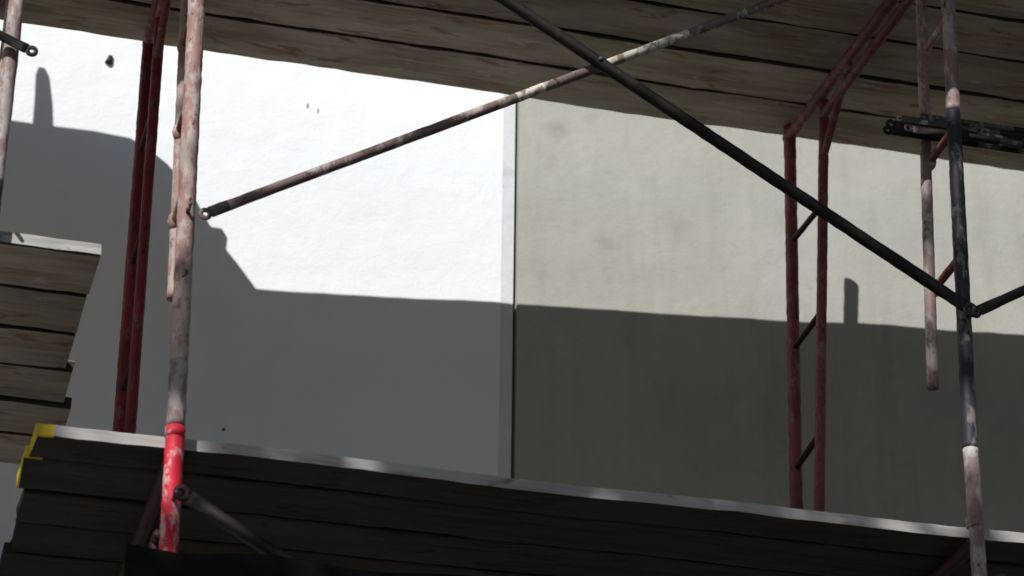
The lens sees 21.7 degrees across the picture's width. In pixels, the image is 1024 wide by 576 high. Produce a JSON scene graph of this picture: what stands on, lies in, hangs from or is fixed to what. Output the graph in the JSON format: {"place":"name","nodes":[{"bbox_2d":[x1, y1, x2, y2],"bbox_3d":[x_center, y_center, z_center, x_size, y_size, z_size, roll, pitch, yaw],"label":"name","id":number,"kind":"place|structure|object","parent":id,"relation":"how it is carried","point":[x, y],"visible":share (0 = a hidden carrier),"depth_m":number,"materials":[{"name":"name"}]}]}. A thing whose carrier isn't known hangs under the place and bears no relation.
{"place":"outdoors","nodes":[
{"label":"outdoors","id":0,"kind":"place"},
{"bbox_2d":[0,231,101,463],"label":"scaffold deck","id":1,"kind":"structure","parent":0,"point":[45,284],"depth_m":7.76,"materials":[{"name":"brown wood"}]},
{"bbox_2d":[0,20,1023,557],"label":"stucco wall","id":2,"kind":"structure","parent":0,"point":[548,292],"depth_m":10.00,"materials":[{"name":"grey paint"}]},
{"bbox_2d":[105,55,112,64],"bbox_3d":[-1.522,-0.860,10.063,0.028,0.041,0.039,7,-29,-14],"label":"wall fixing","id":3,"kind":"object","parent":2,"relation":"attached to","point":[109,59],"depth_m":10.05,"materials":[{"name":"black metal"}]},
{"label":"ground","id":4,"kind":"structure","parent":0,"visible":0},
{"bbox_2d":[0,0,24,208],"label":"scaffold frame","id":5,"kind":"object","parent":4,"relation":"on","point":[12,22],"visible":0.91,"depth_m":7.50,"materials":[{"name":"metal"}]},
{"bbox_2d":[0,30,37,56],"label":"cross brace","id":6,"kind":"object","parent":5,"relation":"attached to","point":[15,43],"visible":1,"depth_m":7.50,"materials":[{"name":"brown paint"}]},
{"bbox_2d":[113,0,205,575],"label":"scaffold frame","id":7,"kind":"object","parent":4,"relation":"on","point":[181,225],"visible":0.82,"depth_m":7.74,"materials":[{"name":"red paint"}]},
{"bbox_2d":[173,484,292,557],"bbox_3d":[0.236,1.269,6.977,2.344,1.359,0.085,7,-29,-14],"label":"cross brace","id":8,"kind":"object","parent":7,"relation":"attached to","point":[199,504],"visible":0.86,"depth_m":6.98,"materials":[{"name":"brown paint"}]},
{"bbox_2d":[124,543,466,575],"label":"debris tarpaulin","id":9,"kind":"object","parent":8,"relation":"attached to","point":[143,561],"visible":1,"depth_m":6.86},
{"bbox_2d":[782,0,987,575],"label":"scaffold frame","id":10,"kind":"object","parent":4,"relation":"on","point":[972,547],"visible":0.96,"depth_m":8.73,"materials":[{"name":"paint"}]},
{"bbox_2d":[0,424,1023,575],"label":"scaffold deck","id":11,"kind":"structure","parent":10,"relation":"on","point":[85,493],"depth_m":7.63,"materials":[{"name":"brown wood"}]},
{"bbox_2d":[0,0,1023,170],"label":"scaffold deck","id":12,"kind":"structure","parent":10,"relation":"on","point":[767,70],"depth_m":9.40,"materials":[{"name":"brown wood"}]},
{"bbox_2d":[198,0,977,316],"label":"cross brace","id":13,"kind":"object","parent":10,"relation":"attached to","point":[599,63],"visible":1,"depth_m":7.96,"materials":[{"name":"brown paint"}]},
{"bbox_2d":[883,113,1023,153],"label":"scaffold brace bundle","id":14,"kind":"object","parent":10,"relation":"attached to","point":[983,135],"visible":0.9,"depth_m":8.48,"materials":[{"name":"brown paint"}]},
{"bbox_2d":[970,285,1023,317],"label":"cross brace","id":15,"kind":"object","parent":10,"relation":"attached to","point":[988,306],"visible":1,"depth_m":8.03,"materials":[{"name":"brown paint"}]}
]}

